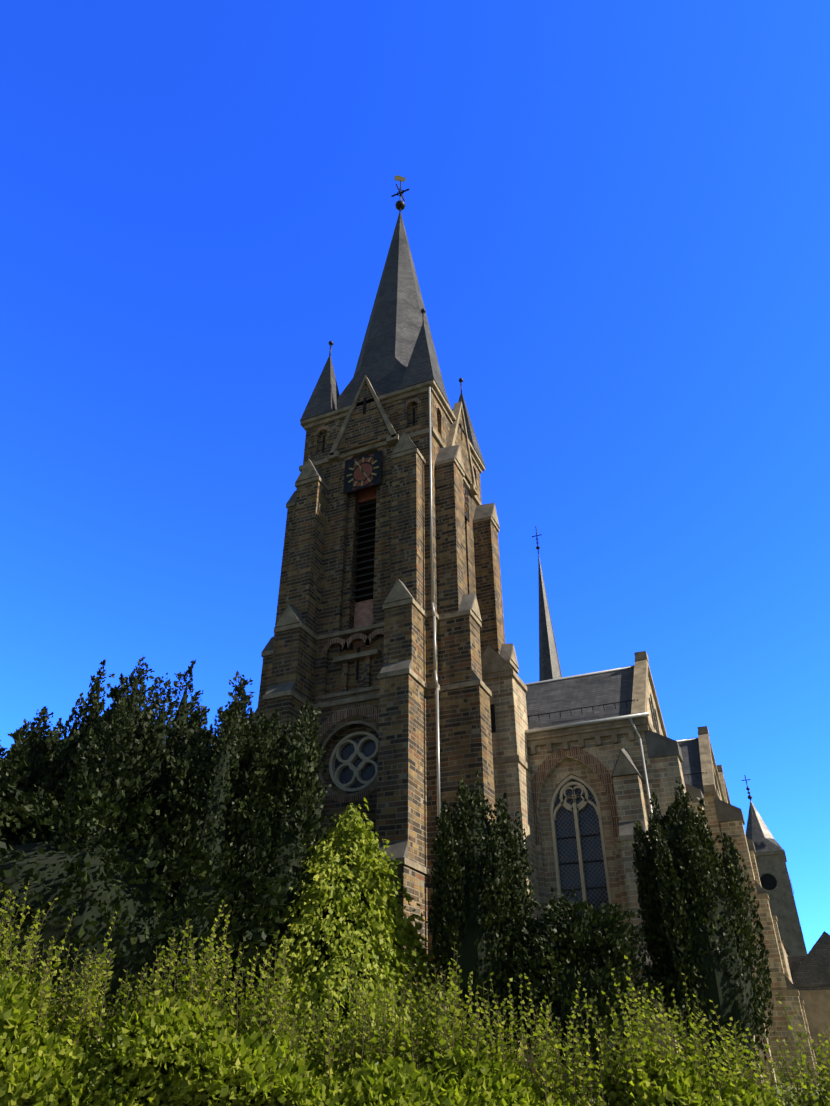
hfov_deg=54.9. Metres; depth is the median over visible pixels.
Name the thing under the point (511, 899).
yew tree foliage
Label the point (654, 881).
tree
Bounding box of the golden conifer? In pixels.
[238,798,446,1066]
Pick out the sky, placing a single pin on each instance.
(616, 213)
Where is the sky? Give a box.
[0,0,829,953]
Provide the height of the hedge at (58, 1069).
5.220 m
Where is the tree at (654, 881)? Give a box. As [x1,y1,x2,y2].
[631,779,774,1078]
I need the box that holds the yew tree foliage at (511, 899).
[421,769,539,1062]
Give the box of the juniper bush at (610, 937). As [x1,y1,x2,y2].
[511,886,672,1097]
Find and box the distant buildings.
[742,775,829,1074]
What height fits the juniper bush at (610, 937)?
5.153 m
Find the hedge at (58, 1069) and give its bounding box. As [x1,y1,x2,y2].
[0,882,829,1105]
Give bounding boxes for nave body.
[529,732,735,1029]
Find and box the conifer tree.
[0,657,345,1038]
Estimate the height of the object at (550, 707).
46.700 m
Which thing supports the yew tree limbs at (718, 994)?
on the church yard lawn
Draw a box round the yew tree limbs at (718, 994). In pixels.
[657,811,753,1081]
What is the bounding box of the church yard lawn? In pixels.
[548,1078,826,1105]
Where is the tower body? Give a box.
[289,391,481,1025]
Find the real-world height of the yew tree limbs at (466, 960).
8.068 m
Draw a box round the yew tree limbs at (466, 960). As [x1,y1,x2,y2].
[443,799,515,1050]

